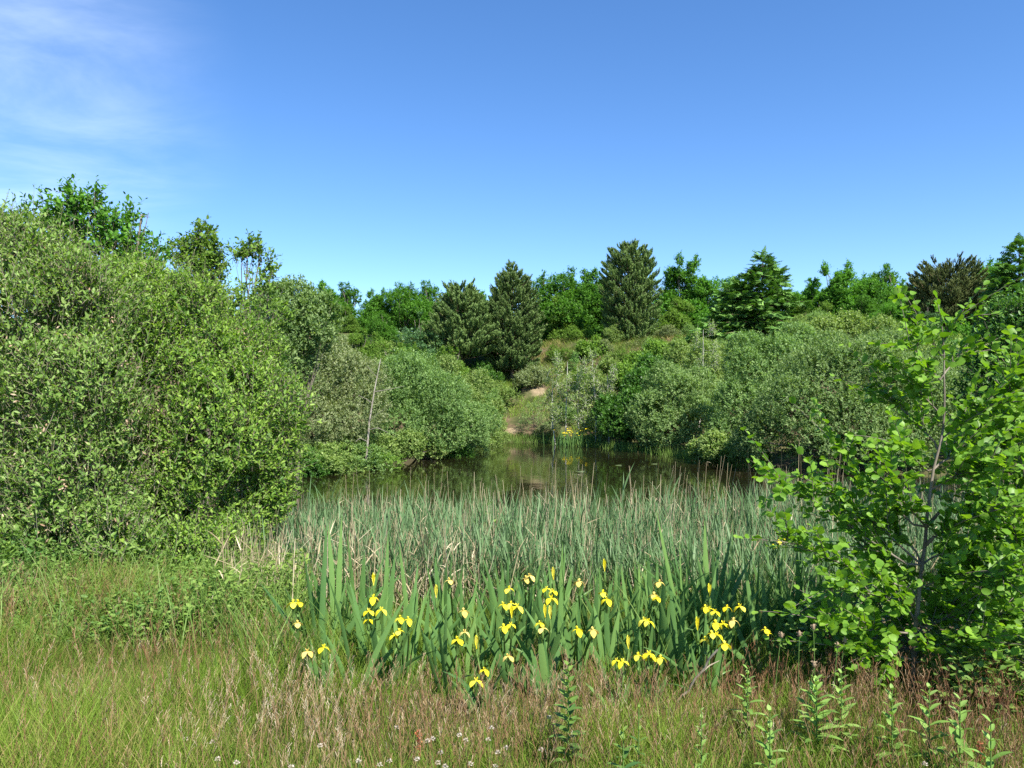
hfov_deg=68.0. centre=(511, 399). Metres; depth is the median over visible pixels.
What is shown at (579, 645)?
iris leaf fan
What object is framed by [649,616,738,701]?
yellow iris
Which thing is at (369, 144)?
sky
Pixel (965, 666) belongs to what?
undergrowth
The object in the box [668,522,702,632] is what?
iris leaf fan
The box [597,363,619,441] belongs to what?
birch sapling
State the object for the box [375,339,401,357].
scrub bush
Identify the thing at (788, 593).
iris leaf fan
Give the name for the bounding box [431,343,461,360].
scrub bush
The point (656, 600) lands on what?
yellow iris
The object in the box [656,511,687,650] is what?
iris leaf fan
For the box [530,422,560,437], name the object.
tussock bush
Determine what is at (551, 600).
yellow iris
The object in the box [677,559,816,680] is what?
iris leaf fan
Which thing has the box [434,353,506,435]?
sallow bush
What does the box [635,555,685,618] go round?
iris leaf fan
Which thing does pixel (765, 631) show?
yellow iris
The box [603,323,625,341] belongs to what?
scrub bush
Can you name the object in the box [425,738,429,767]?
clover flower
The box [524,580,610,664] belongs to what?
iris leaf fan
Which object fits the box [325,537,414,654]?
iris leaf fan
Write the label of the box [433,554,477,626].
iris leaf fan
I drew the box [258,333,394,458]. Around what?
grey willow
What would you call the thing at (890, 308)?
broadleaf tree
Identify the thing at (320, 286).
oak tree
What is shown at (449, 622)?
iris leaf fan
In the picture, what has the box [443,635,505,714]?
yellow iris
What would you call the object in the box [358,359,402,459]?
dead tree
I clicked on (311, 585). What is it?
iris leaf fan
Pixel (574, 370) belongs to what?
scrub bush
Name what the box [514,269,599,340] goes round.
oak tree
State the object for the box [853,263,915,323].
oak tree
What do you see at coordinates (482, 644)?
iris leaf fan
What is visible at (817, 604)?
iris leaf fan
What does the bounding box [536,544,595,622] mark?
iris leaf fan
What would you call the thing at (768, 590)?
iris leaf fan
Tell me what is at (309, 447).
waterside bush
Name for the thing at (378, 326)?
broadleaf tree
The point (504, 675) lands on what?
iris leaf fan
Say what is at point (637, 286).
pine tree
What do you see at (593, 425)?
scrub bush
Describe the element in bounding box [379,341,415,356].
scrub bush
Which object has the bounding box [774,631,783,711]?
plantain
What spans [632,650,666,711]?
yellow iris
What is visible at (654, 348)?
hazel bush
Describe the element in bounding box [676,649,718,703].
fallen stick
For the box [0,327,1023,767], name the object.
ground
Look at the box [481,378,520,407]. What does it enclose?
scrub bush
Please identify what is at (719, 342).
scrub bush
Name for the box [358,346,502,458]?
green willow
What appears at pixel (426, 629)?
iris leaf fan
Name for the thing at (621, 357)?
scrub bush
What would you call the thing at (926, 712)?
meadow herb
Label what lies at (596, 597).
iris leaf fan
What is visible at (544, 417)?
gorse bush
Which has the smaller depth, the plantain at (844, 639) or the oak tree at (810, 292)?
the plantain at (844, 639)
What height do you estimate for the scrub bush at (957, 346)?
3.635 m
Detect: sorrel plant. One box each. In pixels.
[415,729,422,757]
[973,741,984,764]
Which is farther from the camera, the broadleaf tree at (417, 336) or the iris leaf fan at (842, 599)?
the broadleaf tree at (417, 336)
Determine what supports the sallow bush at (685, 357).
on the ground at (526, 393)
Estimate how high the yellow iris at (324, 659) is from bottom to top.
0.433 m
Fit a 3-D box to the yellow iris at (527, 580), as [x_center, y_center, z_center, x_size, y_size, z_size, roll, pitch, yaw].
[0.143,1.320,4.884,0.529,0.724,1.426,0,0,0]
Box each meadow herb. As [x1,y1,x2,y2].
[1,541,16,582]
[549,660,586,767]
[607,726,641,767]
[630,704,650,767]
[694,707,708,767]
[728,664,765,740]
[754,705,787,767]
[790,675,849,767]
[817,668,865,748]
[873,683,910,767]
[909,682,949,767]
[935,693,985,767]
[967,714,1012,767]
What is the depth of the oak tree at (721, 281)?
63.19 m
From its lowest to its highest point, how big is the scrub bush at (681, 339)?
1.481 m
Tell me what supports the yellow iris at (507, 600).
on the ground at (526, 393)
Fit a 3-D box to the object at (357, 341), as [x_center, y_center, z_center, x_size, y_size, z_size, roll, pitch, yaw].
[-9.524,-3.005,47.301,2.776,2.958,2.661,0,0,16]
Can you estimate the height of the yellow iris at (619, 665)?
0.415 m
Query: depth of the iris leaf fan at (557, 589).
5.06 m
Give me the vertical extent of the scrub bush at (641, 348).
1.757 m
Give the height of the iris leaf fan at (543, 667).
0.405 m
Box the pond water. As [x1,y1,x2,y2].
[210,442,993,539]
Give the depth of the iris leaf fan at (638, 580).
5.18 m
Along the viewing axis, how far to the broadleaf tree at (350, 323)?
53.84 m
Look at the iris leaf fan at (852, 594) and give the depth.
4.64 m
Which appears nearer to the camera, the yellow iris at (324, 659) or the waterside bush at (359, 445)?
the yellow iris at (324, 659)
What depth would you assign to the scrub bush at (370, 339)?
49.87 m
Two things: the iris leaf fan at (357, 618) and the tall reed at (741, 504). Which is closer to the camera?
the iris leaf fan at (357, 618)
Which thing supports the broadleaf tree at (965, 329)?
on the ground at (526, 393)
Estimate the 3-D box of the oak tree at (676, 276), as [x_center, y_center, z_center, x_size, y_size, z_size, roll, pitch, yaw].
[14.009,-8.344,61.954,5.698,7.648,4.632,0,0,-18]
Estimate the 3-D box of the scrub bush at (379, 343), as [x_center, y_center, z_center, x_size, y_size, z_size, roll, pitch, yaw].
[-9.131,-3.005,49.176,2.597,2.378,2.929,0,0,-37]
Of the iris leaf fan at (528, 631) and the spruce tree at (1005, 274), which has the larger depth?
the spruce tree at (1005, 274)
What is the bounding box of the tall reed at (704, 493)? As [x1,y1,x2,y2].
[696,462,708,526]
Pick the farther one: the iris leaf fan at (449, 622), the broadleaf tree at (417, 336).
the broadleaf tree at (417, 336)
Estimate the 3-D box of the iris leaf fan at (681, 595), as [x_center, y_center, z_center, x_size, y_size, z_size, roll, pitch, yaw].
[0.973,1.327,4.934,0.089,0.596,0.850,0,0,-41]
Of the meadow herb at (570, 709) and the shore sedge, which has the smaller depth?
the meadow herb at (570, 709)
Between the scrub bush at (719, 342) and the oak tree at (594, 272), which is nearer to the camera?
the scrub bush at (719, 342)
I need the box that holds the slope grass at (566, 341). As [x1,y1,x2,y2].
[383,330,712,440]
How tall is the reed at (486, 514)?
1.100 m
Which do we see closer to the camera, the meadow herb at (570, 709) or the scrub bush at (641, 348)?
the meadow herb at (570, 709)
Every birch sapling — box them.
[541,366,565,443]
[547,349,579,437]
[566,355,593,436]
[575,347,605,442]
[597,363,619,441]
[690,320,722,425]
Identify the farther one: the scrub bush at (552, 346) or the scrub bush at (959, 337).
the scrub bush at (552, 346)
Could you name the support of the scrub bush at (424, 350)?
on the ground at (526, 393)
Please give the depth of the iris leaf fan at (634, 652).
4.26 m
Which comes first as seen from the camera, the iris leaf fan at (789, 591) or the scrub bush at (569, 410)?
the iris leaf fan at (789, 591)
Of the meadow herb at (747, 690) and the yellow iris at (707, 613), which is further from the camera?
the yellow iris at (707, 613)
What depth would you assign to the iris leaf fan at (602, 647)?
4.38 m
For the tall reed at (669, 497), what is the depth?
9.70 m
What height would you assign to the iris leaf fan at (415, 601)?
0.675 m
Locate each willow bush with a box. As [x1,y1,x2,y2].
[0,184,183,575]
[38,219,321,574]
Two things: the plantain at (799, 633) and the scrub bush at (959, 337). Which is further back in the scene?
the scrub bush at (959, 337)
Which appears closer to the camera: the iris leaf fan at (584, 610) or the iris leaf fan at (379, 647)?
the iris leaf fan at (379, 647)
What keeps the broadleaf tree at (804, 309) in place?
on the ground at (526, 393)
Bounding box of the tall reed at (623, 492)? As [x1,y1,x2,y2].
[611,464,633,530]
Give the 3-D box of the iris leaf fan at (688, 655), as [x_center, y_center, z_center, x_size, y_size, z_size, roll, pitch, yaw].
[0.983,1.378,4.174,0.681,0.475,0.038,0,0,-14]
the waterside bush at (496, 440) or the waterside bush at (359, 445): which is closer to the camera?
the waterside bush at (359, 445)
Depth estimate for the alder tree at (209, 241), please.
15.87 m
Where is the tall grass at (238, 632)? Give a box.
[0,527,824,690]
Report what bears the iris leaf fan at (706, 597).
on the ground at (526, 393)
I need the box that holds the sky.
[0,0,1023,316]
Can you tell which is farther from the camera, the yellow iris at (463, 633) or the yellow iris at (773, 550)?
the yellow iris at (773, 550)
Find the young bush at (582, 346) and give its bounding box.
[574,334,610,360]
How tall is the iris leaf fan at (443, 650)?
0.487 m
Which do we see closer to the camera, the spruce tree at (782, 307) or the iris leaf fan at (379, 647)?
the iris leaf fan at (379, 647)
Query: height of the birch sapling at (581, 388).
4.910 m
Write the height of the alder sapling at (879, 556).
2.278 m
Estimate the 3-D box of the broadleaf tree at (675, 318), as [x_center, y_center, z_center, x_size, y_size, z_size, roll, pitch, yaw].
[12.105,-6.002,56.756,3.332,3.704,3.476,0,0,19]
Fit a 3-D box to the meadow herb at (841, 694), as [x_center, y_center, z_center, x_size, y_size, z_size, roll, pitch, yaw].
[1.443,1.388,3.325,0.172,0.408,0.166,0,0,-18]
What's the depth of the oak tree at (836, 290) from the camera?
57.06 m
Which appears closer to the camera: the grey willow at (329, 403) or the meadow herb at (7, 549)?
the meadow herb at (7, 549)
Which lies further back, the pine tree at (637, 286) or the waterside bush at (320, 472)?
the pine tree at (637, 286)
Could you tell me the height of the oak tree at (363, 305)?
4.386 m
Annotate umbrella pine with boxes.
[905,251,988,328]
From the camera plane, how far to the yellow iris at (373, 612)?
4.17 m
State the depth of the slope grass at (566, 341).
51.49 m
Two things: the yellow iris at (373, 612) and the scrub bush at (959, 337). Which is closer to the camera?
the yellow iris at (373, 612)
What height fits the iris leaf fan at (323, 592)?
0.886 m
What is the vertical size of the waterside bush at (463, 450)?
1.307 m
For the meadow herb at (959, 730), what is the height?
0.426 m
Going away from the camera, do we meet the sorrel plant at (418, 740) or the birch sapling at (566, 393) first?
the sorrel plant at (418, 740)
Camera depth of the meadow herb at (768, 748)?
2.93 m
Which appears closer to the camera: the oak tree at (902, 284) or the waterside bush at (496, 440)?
the waterside bush at (496, 440)
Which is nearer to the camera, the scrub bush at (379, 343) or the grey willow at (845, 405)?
the grey willow at (845, 405)
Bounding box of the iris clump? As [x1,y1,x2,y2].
[543,428,618,446]
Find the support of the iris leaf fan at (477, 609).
on the ground at (526, 393)
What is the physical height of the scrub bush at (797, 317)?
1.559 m
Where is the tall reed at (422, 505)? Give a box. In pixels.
[415,489,436,522]
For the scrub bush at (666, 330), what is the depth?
52.66 m
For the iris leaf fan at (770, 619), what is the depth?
4.76 m
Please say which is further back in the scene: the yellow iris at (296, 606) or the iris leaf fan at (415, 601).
the iris leaf fan at (415, 601)
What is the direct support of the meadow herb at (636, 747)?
on the ground at (526, 393)
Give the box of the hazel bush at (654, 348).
[608,337,679,387]
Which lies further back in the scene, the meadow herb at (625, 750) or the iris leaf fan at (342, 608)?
the iris leaf fan at (342, 608)
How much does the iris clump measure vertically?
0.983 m
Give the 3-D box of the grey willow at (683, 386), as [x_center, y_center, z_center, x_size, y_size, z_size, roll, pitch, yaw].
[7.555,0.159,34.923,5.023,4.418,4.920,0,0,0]
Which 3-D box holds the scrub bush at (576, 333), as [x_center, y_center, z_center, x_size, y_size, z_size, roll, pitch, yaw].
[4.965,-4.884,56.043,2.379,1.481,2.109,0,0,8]
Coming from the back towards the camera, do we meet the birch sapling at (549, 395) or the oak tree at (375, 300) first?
the oak tree at (375, 300)
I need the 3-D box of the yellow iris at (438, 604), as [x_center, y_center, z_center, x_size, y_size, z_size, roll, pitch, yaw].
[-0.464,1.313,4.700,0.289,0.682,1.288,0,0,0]
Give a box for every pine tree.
[420,278,503,359]
[482,259,547,377]
[598,238,663,342]
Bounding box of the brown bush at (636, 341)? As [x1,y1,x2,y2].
[612,334,652,352]
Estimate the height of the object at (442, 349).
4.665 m
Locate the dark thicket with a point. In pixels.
(1009, 303)
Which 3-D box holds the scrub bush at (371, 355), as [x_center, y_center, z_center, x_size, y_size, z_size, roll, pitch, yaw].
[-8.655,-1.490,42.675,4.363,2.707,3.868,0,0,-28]
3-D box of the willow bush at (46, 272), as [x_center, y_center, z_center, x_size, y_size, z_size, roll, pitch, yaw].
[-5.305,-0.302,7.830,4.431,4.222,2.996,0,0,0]
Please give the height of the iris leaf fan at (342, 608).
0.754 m
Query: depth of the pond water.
23.51 m
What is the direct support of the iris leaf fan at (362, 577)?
on the ground at (526, 393)
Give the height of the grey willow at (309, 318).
6.200 m
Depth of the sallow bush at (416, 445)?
28.58 m
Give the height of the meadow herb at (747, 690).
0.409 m
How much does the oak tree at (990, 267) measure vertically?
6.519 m
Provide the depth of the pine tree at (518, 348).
50.97 m
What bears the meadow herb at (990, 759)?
on the ground at (526, 393)
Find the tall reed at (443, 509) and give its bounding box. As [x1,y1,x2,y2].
[432,487,453,521]
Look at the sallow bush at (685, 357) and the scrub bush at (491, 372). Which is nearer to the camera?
the sallow bush at (685, 357)
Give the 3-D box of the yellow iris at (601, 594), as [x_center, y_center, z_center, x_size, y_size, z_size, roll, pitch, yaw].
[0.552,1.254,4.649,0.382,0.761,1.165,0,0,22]
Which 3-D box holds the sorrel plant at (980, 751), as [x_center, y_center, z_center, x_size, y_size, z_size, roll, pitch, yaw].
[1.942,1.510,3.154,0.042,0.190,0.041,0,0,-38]
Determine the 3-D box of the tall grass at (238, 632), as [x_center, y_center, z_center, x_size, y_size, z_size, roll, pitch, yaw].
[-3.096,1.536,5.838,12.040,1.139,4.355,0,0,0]
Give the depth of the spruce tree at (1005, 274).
41.80 m
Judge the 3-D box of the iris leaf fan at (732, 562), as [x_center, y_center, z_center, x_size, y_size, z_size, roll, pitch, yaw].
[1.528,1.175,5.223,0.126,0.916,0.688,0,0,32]
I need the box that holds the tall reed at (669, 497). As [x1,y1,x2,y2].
[660,476,679,523]
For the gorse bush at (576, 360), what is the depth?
50.92 m
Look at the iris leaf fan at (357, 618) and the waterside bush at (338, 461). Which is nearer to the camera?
the iris leaf fan at (357, 618)
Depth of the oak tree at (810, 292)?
59.42 m
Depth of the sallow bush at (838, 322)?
37.36 m
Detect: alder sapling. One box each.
[733,276,1023,695]
[890,305,1023,663]
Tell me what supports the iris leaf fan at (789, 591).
on the ground at (526, 393)
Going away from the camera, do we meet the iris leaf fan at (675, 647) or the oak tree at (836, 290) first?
the iris leaf fan at (675, 647)
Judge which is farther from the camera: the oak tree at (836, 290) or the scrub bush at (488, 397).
the oak tree at (836, 290)
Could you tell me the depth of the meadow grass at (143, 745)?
3.61 m
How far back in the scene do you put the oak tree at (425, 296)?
62.60 m
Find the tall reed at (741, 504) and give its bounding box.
[734,484,751,527]
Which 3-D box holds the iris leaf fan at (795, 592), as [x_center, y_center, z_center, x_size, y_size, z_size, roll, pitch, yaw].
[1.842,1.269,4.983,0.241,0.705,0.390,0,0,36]
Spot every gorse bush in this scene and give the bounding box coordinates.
[516,397,553,431]
[568,350,579,370]
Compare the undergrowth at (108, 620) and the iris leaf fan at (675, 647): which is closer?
the iris leaf fan at (675, 647)
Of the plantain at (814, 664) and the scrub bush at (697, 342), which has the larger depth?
the scrub bush at (697, 342)
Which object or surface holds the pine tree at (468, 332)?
on the ground at (526, 393)
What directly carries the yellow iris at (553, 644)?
on the ground at (526, 393)
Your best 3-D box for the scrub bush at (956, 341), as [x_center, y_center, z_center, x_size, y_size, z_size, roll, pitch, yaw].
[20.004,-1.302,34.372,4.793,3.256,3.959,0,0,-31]
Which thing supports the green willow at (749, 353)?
on the ground at (526, 393)
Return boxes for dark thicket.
[948,282,1023,489]
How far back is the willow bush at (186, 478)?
8.13 m
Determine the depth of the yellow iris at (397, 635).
4.23 m
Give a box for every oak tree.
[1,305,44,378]
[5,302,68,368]
[19,173,171,513]
[314,279,344,326]
[331,281,371,333]
[358,299,391,324]
[361,287,391,331]
[363,280,429,333]
[405,279,441,331]
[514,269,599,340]
[547,265,607,339]
[579,265,609,336]
[649,252,716,330]
[678,274,732,334]
[701,275,753,334]
[792,276,824,312]
[810,258,859,316]
[819,271,906,318]
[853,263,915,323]
[898,277,915,324]
[947,256,1015,323]
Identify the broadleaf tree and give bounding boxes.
[336,305,360,332]
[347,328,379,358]
[367,310,400,341]
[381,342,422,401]
[393,309,443,365]
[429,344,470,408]
[544,296,587,341]
[656,296,695,336]
[792,303,810,320]
[813,300,834,326]
[852,291,883,320]
[866,300,907,325]
[913,301,944,333]
[945,316,975,339]
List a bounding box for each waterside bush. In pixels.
[269,439,332,474]
[276,446,343,477]
[304,440,371,474]
[314,433,394,472]
[348,443,407,469]
[435,440,477,456]
[447,432,492,452]
[476,426,511,446]
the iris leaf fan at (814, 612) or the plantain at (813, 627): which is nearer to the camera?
the plantain at (813, 627)
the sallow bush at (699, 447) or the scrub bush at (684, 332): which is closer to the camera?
the sallow bush at (699, 447)
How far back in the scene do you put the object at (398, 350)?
44.78 m
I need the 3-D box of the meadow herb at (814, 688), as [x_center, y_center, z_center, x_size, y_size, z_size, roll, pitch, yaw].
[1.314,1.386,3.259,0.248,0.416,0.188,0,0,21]
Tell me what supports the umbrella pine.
on the ground at (526, 393)
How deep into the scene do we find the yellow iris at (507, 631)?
4.35 m
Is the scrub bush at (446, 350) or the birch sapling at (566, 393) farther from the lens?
the scrub bush at (446, 350)
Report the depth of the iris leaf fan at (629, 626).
4.68 m
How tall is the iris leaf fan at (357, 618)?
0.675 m
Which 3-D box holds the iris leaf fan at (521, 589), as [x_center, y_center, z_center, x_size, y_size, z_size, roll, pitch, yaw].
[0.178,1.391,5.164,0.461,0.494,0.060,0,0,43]
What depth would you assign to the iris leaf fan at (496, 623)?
4.85 m
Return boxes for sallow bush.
[310,425,449,462]
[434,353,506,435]
[583,351,621,392]
[662,337,756,411]
[683,427,771,466]
[756,308,932,368]
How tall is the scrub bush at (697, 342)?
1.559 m
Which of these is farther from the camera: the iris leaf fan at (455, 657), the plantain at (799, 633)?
the iris leaf fan at (455, 657)
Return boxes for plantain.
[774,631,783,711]
[796,630,801,717]
[805,661,816,743]
[811,624,815,727]
[833,642,839,728]
[838,637,846,711]
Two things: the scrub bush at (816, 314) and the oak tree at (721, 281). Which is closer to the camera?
the scrub bush at (816, 314)
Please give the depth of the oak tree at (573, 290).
60.36 m
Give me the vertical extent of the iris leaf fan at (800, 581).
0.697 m
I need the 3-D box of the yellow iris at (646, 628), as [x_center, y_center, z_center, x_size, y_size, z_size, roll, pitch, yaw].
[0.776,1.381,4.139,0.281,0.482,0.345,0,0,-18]
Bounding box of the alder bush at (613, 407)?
[591,349,665,443]
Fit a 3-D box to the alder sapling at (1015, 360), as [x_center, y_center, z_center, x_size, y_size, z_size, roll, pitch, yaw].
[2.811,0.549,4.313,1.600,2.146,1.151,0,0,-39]
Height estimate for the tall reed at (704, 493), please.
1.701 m
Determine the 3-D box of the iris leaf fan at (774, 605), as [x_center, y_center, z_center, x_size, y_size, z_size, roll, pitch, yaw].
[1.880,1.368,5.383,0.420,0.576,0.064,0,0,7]
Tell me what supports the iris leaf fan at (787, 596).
on the ground at (526, 393)
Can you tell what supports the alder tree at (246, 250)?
on the ground at (526, 393)
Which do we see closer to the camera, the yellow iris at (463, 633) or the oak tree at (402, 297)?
the yellow iris at (463, 633)
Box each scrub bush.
[328,350,385,382]
[359,333,373,344]
[371,336,386,357]
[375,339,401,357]
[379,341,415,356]
[407,342,466,394]
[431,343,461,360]
[451,368,500,405]
[460,382,506,416]
[469,360,504,382]
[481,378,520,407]
[511,362,549,388]
[543,344,572,360]
[550,400,579,424]
[564,325,594,340]
[570,365,589,387]
[577,413,607,438]
[596,339,614,352]
[599,347,629,362]
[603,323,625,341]
[640,336,657,350]
[654,324,682,337]
[671,334,692,350]
[681,322,701,336]
[687,338,710,356]
[712,338,725,357]
[764,320,787,337]
[784,314,810,323]
[803,309,826,329]
[922,330,970,381]
[924,336,975,388]
[930,340,1004,404]
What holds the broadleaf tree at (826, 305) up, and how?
on the ground at (526, 393)
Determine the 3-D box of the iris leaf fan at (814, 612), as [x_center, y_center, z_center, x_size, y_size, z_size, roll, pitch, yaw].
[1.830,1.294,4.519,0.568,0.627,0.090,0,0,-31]
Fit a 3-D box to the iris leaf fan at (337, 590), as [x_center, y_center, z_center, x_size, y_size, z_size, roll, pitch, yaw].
[-0.984,1.182,4.851,0.640,0.895,0.170,0,0,-24]
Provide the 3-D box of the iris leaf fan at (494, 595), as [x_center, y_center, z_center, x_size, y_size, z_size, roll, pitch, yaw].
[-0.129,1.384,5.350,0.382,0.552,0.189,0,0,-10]
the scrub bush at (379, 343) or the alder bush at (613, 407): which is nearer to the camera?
the alder bush at (613, 407)
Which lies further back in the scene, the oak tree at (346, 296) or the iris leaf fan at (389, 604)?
the oak tree at (346, 296)
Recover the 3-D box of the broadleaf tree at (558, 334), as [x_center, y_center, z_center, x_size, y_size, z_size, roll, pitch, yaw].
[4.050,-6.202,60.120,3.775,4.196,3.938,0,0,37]
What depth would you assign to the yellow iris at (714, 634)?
4.26 m
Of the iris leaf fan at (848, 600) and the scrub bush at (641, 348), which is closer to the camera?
the iris leaf fan at (848, 600)
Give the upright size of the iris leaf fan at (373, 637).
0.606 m
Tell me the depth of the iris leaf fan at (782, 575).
5.16 m
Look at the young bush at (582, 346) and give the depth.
51.71 m
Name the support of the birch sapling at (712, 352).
on the ground at (526, 393)
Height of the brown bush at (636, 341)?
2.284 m
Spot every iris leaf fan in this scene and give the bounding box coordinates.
[259,523,382,659]
[263,575,320,618]
[310,517,408,637]
[315,535,400,644]
[318,581,413,697]
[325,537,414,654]
[326,543,356,623]
[350,561,391,666]
[353,589,437,692]
[361,591,451,683]
[383,596,469,672]
[399,545,417,634]
[413,590,487,657]
[419,610,470,699]
[424,613,492,683]
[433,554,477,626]
[443,562,487,640]
[461,603,502,678]
[467,556,519,618]
[474,562,533,646]
[493,630,538,695]
[508,581,540,658]
[517,570,564,637]
[521,637,584,697]
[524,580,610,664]
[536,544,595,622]
[554,562,584,639]
[560,596,603,685]
[563,574,634,663]
[568,567,640,643]
[582,591,632,674]
[594,565,639,641]
[616,567,647,650]
[618,626,639,681]
[620,562,685,637]
[624,572,708,648]
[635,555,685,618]
[636,521,743,622]
[636,604,744,685]
[647,560,702,670]
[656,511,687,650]
[660,589,728,683]
[661,545,774,658]
[661,570,729,669]
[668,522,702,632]
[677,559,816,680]
[710,524,741,625]
[724,554,788,633]
[752,557,806,630]
[758,552,818,652]
[760,565,816,615]
[765,568,822,633]
[766,554,814,633]
[767,550,794,639]
[776,572,808,626]
[781,553,798,630]
[790,561,835,615]
[799,561,851,660]
[799,575,861,637]
[802,575,830,659]
[815,579,857,674]
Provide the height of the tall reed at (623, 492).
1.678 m
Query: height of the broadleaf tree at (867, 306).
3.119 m
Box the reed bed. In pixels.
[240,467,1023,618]
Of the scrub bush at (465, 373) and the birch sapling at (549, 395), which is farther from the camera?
the scrub bush at (465, 373)
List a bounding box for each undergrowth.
[0,524,314,659]
[772,586,1023,712]
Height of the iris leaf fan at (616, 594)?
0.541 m
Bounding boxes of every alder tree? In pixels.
[159,212,245,512]
[216,228,298,489]
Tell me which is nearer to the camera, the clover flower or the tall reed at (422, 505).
the clover flower
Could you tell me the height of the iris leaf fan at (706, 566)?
0.822 m
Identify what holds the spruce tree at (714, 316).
on the ground at (526, 393)
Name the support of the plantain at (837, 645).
on the ground at (526, 393)
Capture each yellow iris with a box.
[277,599,312,665]
[303,628,334,699]
[329,573,387,656]
[355,583,434,680]
[426,557,463,623]
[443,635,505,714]
[451,581,483,654]
[470,556,533,645]
[476,602,527,673]
[506,604,565,674]
[513,558,566,622]
[524,567,571,640]
[555,602,599,662]
[573,559,635,640]
[583,635,630,712]
[617,610,670,680]
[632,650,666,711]
[643,563,679,645]
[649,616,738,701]
[677,538,749,650]
[697,601,762,681]
[719,557,767,651]
[756,575,799,656]
[765,538,794,604]
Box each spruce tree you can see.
[683,274,764,343]
[701,245,825,341]
[968,232,1023,341]
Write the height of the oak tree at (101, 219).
5.546 m
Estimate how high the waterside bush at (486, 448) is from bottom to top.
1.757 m
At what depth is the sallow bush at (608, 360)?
45.67 m
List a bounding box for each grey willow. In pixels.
[236,273,347,485]
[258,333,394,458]
[622,359,721,449]
[725,323,979,472]
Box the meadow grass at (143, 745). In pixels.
[0,539,1023,767]
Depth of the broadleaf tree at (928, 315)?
43.75 m
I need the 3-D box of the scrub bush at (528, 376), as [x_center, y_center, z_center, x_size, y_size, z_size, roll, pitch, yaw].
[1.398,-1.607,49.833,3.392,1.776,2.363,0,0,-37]
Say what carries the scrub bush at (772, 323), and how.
on the ground at (526, 393)
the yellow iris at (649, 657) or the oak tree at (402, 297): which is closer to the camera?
the yellow iris at (649, 657)
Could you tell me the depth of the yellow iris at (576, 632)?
4.48 m
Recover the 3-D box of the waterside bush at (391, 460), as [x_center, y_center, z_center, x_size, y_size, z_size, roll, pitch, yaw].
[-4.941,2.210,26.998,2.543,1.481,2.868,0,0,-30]
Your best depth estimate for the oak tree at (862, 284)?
56.95 m
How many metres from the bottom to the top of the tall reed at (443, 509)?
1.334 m
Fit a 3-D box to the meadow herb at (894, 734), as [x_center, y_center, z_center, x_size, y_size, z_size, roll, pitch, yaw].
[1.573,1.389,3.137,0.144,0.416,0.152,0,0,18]
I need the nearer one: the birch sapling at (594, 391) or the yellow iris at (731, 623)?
the yellow iris at (731, 623)
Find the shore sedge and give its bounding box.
[483,431,754,467]
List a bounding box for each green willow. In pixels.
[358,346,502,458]
[701,317,825,450]
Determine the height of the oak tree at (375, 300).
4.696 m
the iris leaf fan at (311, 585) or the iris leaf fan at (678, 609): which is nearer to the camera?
the iris leaf fan at (678, 609)
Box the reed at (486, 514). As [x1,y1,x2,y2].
[473,501,497,544]
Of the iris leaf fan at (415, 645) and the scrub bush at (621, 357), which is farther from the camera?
the scrub bush at (621, 357)
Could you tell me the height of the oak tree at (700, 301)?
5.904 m
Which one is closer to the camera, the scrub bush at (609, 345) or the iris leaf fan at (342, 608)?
the iris leaf fan at (342, 608)
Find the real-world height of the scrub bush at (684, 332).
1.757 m

